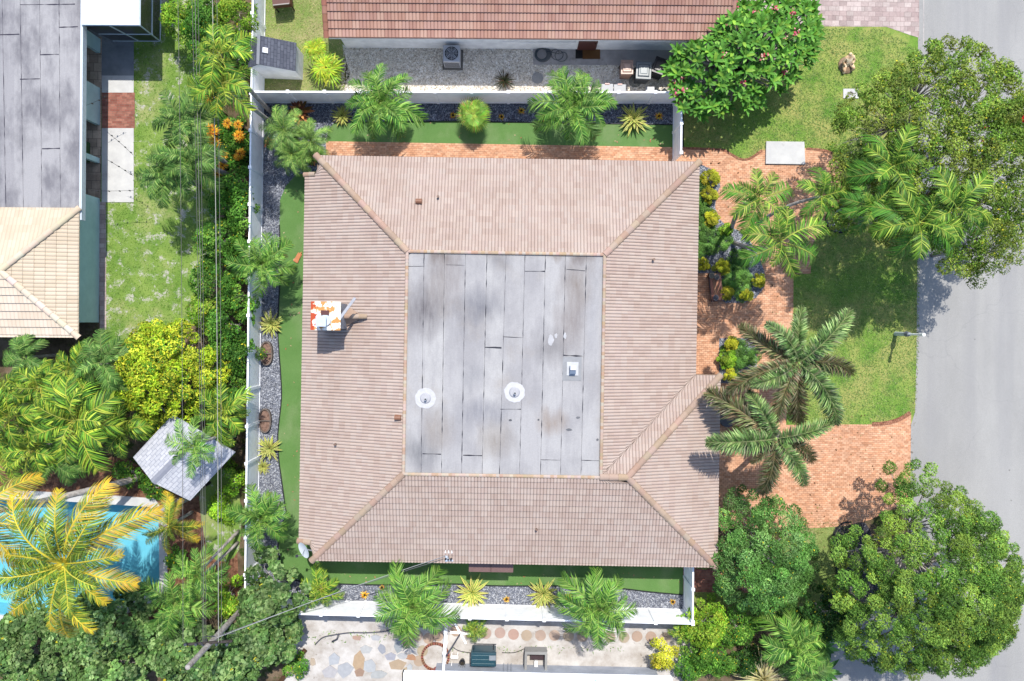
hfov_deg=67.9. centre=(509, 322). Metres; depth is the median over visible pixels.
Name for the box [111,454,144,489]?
hedge bush
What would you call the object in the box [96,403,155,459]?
palm tree
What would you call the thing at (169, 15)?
hedge bush
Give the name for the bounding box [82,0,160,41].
screened porch
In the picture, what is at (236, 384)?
hedge bush
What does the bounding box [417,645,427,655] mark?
stepping stone
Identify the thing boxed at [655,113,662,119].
croton
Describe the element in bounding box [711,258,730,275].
ball shrub
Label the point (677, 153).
vinyl fence
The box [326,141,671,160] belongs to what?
side path
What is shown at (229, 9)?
hedge bush
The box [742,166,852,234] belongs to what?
palm tree
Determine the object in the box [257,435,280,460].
striped agave
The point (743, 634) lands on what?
garden bush
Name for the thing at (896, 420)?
path kerb
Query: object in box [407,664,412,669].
flagstone
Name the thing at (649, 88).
utility box
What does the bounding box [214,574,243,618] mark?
hedge bush
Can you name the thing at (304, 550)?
satellite dish
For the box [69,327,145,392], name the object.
palm tree
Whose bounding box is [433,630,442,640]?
stepping stone
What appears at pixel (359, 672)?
flagstone
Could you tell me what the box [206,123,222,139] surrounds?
orange croton
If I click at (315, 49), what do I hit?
bush
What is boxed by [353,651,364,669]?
flagstone
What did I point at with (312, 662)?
flagstone
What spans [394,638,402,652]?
flagstone
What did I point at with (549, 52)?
garden hose
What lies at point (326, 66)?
lady palm
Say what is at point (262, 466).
striped agave
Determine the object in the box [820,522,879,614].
mulch border
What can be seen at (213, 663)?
sea grape
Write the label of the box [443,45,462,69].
air conditioner
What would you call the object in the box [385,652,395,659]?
flagstone
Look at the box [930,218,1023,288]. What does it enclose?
street tree
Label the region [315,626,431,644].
drain hose
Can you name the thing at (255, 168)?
vinyl fence
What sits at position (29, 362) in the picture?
palm tree
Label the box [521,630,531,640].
stepping stone
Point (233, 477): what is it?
hedge bush
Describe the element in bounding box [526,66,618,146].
palm tree
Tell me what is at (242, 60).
hedge bush
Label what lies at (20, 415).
palm tree
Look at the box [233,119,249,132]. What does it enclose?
orange croton
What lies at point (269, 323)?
striped agave
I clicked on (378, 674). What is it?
flagstone
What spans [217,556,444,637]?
service wire
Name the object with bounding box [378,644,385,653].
flagstone
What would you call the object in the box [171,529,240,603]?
palm tree
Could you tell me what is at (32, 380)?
palm tree
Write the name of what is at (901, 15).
neighbor driveway
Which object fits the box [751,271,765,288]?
ball shrub
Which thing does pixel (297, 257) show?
dry palm sheath
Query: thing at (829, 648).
paddle leaf plant
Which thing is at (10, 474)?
palm tree
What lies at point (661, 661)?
garden bush
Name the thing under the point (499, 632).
stepping stone
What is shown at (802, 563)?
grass
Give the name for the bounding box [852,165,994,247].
palm tree
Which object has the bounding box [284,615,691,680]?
sandy side yard
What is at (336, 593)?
service wire
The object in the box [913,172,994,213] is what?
street tree
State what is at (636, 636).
stepping stone
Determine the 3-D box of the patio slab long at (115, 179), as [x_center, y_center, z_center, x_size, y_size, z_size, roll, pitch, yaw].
[-19.600,-7.850,37.970,1.600,0.001,3.700,0,90,0]
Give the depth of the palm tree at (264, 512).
34.76 m
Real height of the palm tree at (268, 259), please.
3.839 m
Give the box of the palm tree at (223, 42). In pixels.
[193,23,271,114]
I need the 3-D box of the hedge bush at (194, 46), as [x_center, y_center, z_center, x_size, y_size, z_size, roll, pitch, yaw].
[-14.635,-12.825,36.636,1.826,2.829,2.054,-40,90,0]
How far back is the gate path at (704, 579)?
37.99 m
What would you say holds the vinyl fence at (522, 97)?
on the gravel bed at (267, 305)
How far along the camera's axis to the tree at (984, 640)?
32.57 m
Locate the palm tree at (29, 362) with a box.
[2,334,64,385]
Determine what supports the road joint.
on the road
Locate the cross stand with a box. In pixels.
[445,623,469,655]
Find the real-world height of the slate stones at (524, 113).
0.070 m
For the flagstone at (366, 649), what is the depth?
37.96 m
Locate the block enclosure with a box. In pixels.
[524,647,546,670]
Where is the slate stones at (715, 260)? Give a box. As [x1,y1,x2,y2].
[698,165,764,382]
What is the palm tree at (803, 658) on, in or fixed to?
on the lawn bottom at (819, 537)
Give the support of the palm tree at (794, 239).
on the garden bed at (725, 256)
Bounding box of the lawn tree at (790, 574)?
[697,482,820,614]
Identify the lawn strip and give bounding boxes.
[199,468,240,561]
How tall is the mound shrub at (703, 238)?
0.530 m
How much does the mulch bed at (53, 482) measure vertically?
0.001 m
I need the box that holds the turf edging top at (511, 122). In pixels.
[334,121,672,124]
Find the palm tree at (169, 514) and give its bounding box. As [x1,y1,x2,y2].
[142,489,204,553]
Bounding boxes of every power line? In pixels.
[178,17,182,508]
[192,7,202,641]
[195,8,203,606]
[198,10,205,597]
[212,0,218,641]
[217,20,221,641]
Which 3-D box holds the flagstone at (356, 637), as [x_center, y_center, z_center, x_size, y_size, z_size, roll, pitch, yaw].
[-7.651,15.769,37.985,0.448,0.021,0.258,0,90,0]
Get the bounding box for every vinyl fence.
[243,92,263,587]
[251,0,265,90]
[254,90,674,103]
[281,599,694,625]
[442,624,447,670]
[672,95,682,160]
[683,567,694,623]
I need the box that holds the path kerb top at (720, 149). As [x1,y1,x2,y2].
[683,147,762,160]
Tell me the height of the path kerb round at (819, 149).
0.030 m
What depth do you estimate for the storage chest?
37.05 m
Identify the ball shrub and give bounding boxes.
[698,257,710,270]
[699,169,720,186]
[699,185,718,204]
[704,209,720,227]
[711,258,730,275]
[716,348,736,368]
[718,222,732,235]
[719,286,734,300]
[722,367,735,380]
[724,335,738,351]
[739,288,753,301]
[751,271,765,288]
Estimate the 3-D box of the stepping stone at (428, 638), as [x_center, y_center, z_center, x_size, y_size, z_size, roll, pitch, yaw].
[-4.075,15.803,37.985,0.533,0.030,0.535,0,90,0]
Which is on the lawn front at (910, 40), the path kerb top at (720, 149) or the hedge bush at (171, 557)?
the path kerb top at (720, 149)
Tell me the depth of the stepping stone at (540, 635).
37.97 m
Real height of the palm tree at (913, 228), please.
7.870 m
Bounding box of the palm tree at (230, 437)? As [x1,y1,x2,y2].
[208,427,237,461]
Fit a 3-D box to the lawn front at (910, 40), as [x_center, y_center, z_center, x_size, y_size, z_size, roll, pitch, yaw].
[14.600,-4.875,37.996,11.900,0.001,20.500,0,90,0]
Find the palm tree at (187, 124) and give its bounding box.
[151,87,231,167]
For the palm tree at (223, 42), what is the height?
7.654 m
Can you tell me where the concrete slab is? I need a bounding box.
[765,141,804,164]
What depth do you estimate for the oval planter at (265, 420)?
37.87 m
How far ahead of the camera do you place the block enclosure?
37.63 m
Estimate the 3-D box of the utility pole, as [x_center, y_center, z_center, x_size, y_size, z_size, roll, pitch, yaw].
[-13.157,14.063,34.500,2.094,7.000,0.582,4,90,0]
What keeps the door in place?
in the red tile house at (583, 24)
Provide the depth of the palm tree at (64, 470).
35.66 m
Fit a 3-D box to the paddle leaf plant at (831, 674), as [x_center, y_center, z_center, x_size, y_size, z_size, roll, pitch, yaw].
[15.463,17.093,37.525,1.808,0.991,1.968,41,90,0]
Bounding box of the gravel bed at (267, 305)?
[258,103,683,608]
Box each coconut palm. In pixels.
[0,434,145,572]
[0,477,199,637]
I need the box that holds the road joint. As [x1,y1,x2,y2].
[923,0,923,44]
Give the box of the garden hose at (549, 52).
[534,48,566,61]
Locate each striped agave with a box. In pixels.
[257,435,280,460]
[258,459,269,473]
[259,309,282,336]
[330,105,352,125]
[454,573,488,606]
[526,578,557,607]
[616,102,650,135]
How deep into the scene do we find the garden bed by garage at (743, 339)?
37.98 m
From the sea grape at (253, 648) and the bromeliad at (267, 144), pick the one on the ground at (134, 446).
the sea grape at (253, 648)
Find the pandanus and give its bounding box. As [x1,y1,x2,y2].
[733,648,786,680]
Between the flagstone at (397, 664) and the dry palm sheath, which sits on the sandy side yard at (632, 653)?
the flagstone at (397, 664)
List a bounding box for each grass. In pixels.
[694,519,860,624]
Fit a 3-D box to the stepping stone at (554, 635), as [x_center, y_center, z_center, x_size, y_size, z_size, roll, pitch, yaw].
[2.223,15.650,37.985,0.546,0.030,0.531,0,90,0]
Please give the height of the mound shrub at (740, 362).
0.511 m
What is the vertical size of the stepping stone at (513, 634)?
0.030 m
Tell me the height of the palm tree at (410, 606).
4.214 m
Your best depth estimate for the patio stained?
37.98 m
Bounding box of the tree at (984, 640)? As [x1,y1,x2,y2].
[827,458,1023,680]
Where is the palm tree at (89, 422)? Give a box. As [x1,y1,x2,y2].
[27,372,124,476]
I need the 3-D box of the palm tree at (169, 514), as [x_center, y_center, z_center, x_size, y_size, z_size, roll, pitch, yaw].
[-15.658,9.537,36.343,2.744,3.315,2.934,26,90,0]
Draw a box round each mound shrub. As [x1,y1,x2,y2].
[698,195,713,234]
[698,225,733,255]
[698,242,707,259]
[699,177,709,191]
[721,258,753,303]
[721,336,748,360]
[726,248,748,267]
[733,357,745,369]
[738,347,761,365]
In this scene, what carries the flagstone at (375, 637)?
on the sandy side yard at (632, 653)
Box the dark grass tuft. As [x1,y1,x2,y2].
[492,69,514,90]
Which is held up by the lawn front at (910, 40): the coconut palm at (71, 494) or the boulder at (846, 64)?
the boulder at (846, 64)
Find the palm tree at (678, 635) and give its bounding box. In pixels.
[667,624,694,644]
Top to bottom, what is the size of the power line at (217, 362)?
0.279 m
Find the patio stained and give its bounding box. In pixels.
[533,49,689,64]
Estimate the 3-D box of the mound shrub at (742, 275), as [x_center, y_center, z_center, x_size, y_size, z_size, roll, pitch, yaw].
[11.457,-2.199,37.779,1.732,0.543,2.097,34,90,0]
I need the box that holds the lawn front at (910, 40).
[683,26,917,424]
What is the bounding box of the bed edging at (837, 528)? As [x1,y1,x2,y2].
[822,521,850,597]
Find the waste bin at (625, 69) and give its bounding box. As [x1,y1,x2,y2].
[619,60,632,78]
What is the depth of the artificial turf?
37.99 m
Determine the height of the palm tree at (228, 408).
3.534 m
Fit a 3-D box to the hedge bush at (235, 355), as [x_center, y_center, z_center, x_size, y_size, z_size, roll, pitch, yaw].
[-12.832,1.597,36.782,1.973,2.535,2.490,0,90,0]
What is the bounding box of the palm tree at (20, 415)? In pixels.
[0,382,53,451]
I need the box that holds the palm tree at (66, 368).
[50,342,110,390]
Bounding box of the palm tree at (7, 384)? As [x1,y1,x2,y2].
[0,368,44,415]
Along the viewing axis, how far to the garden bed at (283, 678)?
37.85 m
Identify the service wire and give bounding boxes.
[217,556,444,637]
[219,559,442,635]
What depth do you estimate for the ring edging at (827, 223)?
37.93 m
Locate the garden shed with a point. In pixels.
(273, 58)
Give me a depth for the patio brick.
37.97 m
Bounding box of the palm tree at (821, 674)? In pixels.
[778,647,833,680]
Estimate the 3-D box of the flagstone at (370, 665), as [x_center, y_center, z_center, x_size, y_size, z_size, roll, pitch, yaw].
[-7.010,17.161,37.979,0.611,0.034,0.660,0,90,0]
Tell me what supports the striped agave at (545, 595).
on the gravel bed at (267, 305)
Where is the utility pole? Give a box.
[183,609,238,669]
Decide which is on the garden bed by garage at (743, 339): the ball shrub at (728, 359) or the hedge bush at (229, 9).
the ball shrub at (728, 359)
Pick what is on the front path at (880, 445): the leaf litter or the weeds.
the leaf litter
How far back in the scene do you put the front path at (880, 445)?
37.98 m
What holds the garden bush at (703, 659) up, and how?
on the ground at (134, 446)
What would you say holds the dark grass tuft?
on the gravel side yard at (440, 53)
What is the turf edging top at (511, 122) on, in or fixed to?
on the gravel bed at (267, 305)
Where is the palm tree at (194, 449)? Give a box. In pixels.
[164,414,227,478]
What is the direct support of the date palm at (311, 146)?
on the gravel bed at (267, 305)
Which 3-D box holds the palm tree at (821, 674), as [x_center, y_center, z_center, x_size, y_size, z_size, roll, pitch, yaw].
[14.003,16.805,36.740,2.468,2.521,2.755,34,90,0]
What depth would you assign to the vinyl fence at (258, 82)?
37.12 m
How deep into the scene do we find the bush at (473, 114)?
36.58 m
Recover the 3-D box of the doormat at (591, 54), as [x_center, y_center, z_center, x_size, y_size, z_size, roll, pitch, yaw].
[4.062,-13.400,37.958,0.875,0.024,0.500,0,90,0]
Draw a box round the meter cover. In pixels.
[843,89,858,98]
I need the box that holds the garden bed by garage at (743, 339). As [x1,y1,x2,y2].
[719,338,756,382]
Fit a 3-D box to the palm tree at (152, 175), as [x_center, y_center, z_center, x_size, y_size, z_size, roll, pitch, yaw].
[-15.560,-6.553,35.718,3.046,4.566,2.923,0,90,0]
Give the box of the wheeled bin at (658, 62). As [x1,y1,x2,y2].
[651,56,666,79]
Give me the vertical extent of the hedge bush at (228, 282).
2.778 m
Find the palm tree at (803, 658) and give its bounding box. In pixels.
[753,609,827,680]
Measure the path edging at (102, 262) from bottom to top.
0.001 m
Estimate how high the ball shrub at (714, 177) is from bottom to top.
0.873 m
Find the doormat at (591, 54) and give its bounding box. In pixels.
[583,49,599,58]
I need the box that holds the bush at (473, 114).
[456,97,490,132]
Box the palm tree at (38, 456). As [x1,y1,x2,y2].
[0,418,63,476]
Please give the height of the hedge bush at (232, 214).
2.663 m
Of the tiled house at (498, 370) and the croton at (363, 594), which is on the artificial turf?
the tiled house at (498, 370)
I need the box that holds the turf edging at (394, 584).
[277,225,682,595]
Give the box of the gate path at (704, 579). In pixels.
[683,540,749,592]
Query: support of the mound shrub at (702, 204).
on the garden bed at (725, 256)
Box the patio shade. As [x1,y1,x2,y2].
[88,30,133,75]
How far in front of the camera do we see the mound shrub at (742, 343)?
37.74 m
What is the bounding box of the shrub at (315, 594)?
[299,563,345,608]
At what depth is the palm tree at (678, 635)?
36.92 m
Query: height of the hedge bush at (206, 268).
2.824 m
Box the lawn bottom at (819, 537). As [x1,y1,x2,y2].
[692,527,844,629]
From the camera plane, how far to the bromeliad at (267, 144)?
37.81 m
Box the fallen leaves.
[283,122,679,582]
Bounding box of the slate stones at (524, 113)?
[264,103,672,127]
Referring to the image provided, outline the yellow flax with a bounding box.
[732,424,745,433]
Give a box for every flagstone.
[310,658,315,665]
[322,665,337,677]
[329,653,339,664]
[337,662,353,677]
[352,635,360,639]
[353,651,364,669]
[354,668,363,676]
[360,645,371,652]
[364,659,375,671]
[370,635,380,639]
[371,670,386,678]
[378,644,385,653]
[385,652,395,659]
[389,659,405,669]
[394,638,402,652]
[397,653,406,658]
[406,654,415,659]
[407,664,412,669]
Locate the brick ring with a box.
[421,642,449,670]
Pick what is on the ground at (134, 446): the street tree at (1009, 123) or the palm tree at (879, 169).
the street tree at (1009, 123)
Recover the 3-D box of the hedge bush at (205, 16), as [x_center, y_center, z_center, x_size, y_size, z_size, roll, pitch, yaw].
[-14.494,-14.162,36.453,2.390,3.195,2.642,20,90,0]
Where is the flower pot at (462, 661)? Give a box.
[458,658,465,667]
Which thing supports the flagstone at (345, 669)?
on the sandy side yard at (632, 653)
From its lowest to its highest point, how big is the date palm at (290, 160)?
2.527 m
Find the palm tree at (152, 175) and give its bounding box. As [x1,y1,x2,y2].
[134,145,200,208]
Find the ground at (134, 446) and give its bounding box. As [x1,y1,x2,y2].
[0,0,908,680]
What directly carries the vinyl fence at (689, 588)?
on the gate path at (704, 579)
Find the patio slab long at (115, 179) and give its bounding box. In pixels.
[102,128,133,201]
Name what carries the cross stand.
on the stepping stone at (453, 628)
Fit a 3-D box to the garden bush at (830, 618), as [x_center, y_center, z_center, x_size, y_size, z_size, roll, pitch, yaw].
[15.351,14.041,36.634,3.385,2.832,3.221,0,90,0]
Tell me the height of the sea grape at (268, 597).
3.803 m
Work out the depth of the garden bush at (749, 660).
37.00 m
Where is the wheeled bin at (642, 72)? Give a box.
[634,61,651,83]
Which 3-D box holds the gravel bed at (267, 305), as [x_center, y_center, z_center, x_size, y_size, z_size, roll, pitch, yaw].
[-2.000,1.725,37.996,21.500,0.001,25.500,0,90,0]
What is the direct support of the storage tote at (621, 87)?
on the gravel side yard at (440, 53)
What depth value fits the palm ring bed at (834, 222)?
37.99 m
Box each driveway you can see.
[737,0,918,36]
[829,598,918,680]
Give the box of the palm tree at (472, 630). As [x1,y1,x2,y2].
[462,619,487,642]
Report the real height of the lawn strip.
0.001 m
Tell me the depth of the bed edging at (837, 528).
37.93 m
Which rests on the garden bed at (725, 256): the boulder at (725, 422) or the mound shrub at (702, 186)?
the mound shrub at (702, 186)
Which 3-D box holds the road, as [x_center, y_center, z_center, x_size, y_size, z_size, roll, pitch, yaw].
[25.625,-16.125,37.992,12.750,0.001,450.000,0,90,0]
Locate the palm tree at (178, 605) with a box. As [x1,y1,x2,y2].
[137,541,238,639]
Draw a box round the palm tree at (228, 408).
[193,382,255,448]
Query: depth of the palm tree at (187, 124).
33.15 m
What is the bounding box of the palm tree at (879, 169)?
[844,123,925,214]
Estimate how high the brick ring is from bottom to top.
0.100 m
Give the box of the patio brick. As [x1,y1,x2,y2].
[102,93,134,127]
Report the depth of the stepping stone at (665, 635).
37.97 m
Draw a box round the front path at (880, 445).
[672,147,910,528]
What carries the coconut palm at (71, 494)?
on the mulch bed at (53, 482)
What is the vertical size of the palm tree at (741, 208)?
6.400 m
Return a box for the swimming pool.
[0,491,167,622]
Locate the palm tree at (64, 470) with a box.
[34,440,87,487]
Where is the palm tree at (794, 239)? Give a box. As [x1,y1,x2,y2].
[731,203,829,280]
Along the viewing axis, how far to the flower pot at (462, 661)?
37.76 m
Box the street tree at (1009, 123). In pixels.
[822,33,1023,279]
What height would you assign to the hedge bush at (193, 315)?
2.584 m
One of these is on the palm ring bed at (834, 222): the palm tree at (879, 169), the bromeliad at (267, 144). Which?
the palm tree at (879, 169)
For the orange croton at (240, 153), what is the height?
1.181 m
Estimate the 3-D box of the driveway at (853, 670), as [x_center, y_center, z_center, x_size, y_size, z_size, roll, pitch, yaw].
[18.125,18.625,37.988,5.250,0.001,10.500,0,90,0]
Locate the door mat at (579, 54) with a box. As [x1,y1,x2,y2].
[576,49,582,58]
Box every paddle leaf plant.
[804,626,839,660]
[807,653,841,680]
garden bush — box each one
[281,650,309,680]
[649,637,679,670]
[673,647,706,680]
[676,593,728,649]
[679,640,739,678]
[709,605,761,646]
[726,643,764,677]
[751,597,803,627]
[794,580,857,646]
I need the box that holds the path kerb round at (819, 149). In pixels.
[806,147,843,189]
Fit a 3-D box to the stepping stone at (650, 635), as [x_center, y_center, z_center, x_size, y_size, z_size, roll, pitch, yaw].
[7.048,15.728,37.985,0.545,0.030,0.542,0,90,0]
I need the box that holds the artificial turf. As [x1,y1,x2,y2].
[278,122,682,593]
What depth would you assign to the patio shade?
37.98 m
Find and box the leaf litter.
[702,151,902,523]
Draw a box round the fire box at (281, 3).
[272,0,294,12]
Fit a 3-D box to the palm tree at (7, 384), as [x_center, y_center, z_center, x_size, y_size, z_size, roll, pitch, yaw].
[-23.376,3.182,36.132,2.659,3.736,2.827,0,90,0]
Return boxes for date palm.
[258,105,313,157]
[270,133,315,177]
[295,117,333,168]
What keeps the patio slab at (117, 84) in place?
on the lawn at (112, 229)
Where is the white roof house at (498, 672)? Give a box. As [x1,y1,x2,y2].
[402,663,671,680]
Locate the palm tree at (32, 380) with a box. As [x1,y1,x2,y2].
[12,358,79,412]
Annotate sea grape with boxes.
[0,593,105,680]
[55,637,148,680]
[65,581,156,660]
[143,607,220,680]
[186,639,260,680]
[219,615,304,670]
[236,545,312,629]
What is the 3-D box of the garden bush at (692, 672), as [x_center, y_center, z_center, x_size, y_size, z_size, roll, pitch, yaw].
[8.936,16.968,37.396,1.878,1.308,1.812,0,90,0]
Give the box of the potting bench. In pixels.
[707,273,723,301]
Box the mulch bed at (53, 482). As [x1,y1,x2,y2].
[0,457,238,647]
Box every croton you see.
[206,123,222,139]
[210,137,221,147]
[217,161,228,169]
[221,118,231,127]
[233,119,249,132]
[233,130,249,142]
[236,149,246,158]
[360,591,368,599]
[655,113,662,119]
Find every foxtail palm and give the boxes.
[702,384,835,496]
[724,305,856,425]
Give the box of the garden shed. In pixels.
[247,35,303,79]
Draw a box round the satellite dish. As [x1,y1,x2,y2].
[295,543,311,557]
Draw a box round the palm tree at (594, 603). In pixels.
[553,566,638,650]
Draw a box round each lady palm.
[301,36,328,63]
[308,51,344,89]
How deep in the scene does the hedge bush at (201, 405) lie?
36.51 m
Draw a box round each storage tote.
[601,83,612,90]
[614,84,625,90]
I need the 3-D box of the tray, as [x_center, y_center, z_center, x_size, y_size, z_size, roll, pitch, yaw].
[-0.853,16.349,37.005,0.320,0.060,0.220,0,90,0]
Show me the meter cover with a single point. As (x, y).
(845, 91)
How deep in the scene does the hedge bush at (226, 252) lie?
35.77 m
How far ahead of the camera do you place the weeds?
37.98 m
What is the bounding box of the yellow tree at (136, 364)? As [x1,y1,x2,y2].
[112,318,232,432]
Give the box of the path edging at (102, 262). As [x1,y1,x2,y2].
[99,202,105,329]
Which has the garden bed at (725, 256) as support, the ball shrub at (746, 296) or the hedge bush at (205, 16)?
the ball shrub at (746, 296)
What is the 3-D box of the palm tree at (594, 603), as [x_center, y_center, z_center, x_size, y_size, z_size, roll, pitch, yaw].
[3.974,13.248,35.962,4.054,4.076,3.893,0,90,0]
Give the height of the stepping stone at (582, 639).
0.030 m
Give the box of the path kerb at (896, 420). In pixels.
[872,411,910,425]
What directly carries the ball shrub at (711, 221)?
on the garden bed at (725, 256)
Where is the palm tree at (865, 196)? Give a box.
[838,179,900,238]
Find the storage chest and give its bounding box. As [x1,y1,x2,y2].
[470,643,495,666]
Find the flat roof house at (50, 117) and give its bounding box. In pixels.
[0,0,101,339]
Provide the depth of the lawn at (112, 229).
38.00 m
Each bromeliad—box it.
[264,137,273,148]
[288,101,313,123]
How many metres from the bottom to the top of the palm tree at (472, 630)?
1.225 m
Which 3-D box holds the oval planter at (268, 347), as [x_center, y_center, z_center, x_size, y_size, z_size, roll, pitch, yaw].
[-12.125,1.550,37.890,0.620,0.220,1.200,0,90,0]
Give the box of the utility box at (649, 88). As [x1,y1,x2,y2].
[645,87,653,90]
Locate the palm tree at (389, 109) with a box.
[344,63,428,142]
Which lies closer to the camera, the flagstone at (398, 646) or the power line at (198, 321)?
the power line at (198, 321)
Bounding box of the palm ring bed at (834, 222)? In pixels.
[827,208,847,231]
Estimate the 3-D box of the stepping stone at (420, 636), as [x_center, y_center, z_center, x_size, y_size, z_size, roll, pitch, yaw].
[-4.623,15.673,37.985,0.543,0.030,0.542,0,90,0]
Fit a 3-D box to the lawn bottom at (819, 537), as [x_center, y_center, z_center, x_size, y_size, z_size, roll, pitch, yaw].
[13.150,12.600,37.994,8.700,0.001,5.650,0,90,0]
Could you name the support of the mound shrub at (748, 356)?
on the garden bed by garage at (743, 339)
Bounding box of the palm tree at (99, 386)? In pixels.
[63,361,125,418]
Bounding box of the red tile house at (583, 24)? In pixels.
[321,0,736,49]
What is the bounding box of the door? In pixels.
[577,41,597,49]
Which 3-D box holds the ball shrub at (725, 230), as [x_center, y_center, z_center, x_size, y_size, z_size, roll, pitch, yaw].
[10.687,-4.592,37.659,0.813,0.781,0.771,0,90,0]
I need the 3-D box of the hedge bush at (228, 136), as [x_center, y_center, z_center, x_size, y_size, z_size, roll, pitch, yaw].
[-13.697,-8.935,37.399,2.285,1.302,2.881,0,90,0]
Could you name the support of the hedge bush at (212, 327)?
on the ground at (134, 446)
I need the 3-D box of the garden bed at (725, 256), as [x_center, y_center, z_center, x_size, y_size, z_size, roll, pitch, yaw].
[10.092,-4.240,37.976,3.309,0.001,7.368,-27,90,0]
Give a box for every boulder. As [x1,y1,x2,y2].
[720,411,734,426]
[838,52,855,73]
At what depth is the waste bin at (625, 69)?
36.98 m
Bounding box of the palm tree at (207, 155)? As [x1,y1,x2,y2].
[151,126,228,193]
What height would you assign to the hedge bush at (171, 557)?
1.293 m
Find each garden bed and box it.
[278,648,306,680]
[698,165,763,302]
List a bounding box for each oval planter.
[259,408,271,432]
[260,341,273,364]
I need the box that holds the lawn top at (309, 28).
[264,0,344,90]
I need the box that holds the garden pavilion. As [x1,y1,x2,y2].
[133,414,245,500]
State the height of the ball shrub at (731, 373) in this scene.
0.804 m
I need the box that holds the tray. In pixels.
[489,655,495,660]
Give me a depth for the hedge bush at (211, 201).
36.14 m
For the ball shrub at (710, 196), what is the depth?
37.46 m
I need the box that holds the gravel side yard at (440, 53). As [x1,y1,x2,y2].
[342,45,706,101]
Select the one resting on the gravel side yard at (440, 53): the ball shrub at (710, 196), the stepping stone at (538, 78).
the stepping stone at (538, 78)
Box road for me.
[908,0,1023,680]
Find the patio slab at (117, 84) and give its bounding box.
[102,76,133,92]
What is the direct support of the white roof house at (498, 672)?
on the ground at (134, 446)
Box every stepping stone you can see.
[413,630,422,640]
[414,655,423,665]
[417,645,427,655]
[423,633,433,643]
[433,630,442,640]
[451,626,460,635]
[482,628,490,638]
[495,627,504,637]
[508,629,518,639]
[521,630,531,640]
[532,72,542,83]
[535,630,545,640]
[549,630,559,640]
[563,631,573,640]
[577,632,587,641]
[619,632,629,642]
[632,631,641,641]
[646,631,655,641]
[660,632,669,642]
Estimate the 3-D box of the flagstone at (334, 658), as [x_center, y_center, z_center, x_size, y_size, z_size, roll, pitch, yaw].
[-8.780,16.817,37.978,0.569,0.037,0.640,0,90,0]
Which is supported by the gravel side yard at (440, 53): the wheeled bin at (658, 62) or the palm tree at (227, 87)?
the wheeled bin at (658, 62)
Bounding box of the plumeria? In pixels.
[656,0,825,123]
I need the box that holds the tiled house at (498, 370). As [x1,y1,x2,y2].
[296,152,723,571]
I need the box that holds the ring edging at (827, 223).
[825,206,847,232]
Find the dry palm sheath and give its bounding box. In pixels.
[293,252,301,262]
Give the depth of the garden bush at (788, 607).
36.84 m
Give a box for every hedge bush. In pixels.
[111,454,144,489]
[137,475,168,500]
[158,0,200,46]
[163,543,188,574]
[180,0,229,52]
[185,294,217,335]
[186,32,220,72]
[187,254,234,305]
[189,390,226,417]
[191,217,247,266]
[202,343,237,391]
[204,302,256,350]
[206,188,238,228]
[207,487,235,526]
[209,113,249,168]
[210,0,259,45]
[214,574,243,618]
[215,271,260,319]
[218,165,253,204]
[221,35,250,66]
[221,330,268,379]
[222,226,253,272]
[223,458,245,497]
[224,193,260,235]
[224,374,246,401]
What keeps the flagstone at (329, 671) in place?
on the sandy side yard at (632, 653)
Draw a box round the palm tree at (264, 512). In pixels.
[223,482,291,553]
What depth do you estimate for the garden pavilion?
35.30 m
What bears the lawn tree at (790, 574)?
on the ground at (134, 446)
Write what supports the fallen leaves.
on the artificial turf
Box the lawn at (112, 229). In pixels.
[100,0,219,344]
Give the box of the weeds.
[308,630,620,652]
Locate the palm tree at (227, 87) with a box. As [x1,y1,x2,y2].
[185,55,274,125]
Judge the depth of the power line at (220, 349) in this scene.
33.14 m
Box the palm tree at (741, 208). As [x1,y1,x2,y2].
[717,168,794,235]
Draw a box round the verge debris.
[910,41,919,479]
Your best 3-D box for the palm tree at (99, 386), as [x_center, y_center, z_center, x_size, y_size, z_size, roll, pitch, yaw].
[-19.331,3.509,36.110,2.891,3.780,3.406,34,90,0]
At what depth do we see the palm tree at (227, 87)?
31.26 m
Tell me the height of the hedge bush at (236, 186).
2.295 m
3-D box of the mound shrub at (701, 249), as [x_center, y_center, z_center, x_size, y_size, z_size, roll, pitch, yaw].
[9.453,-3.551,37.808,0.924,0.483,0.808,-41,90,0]
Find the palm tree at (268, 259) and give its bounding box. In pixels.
[225,230,297,297]
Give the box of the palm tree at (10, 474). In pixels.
[0,431,34,483]
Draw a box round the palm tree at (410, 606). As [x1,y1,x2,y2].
[373,559,461,649]
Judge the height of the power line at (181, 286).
0.270 m

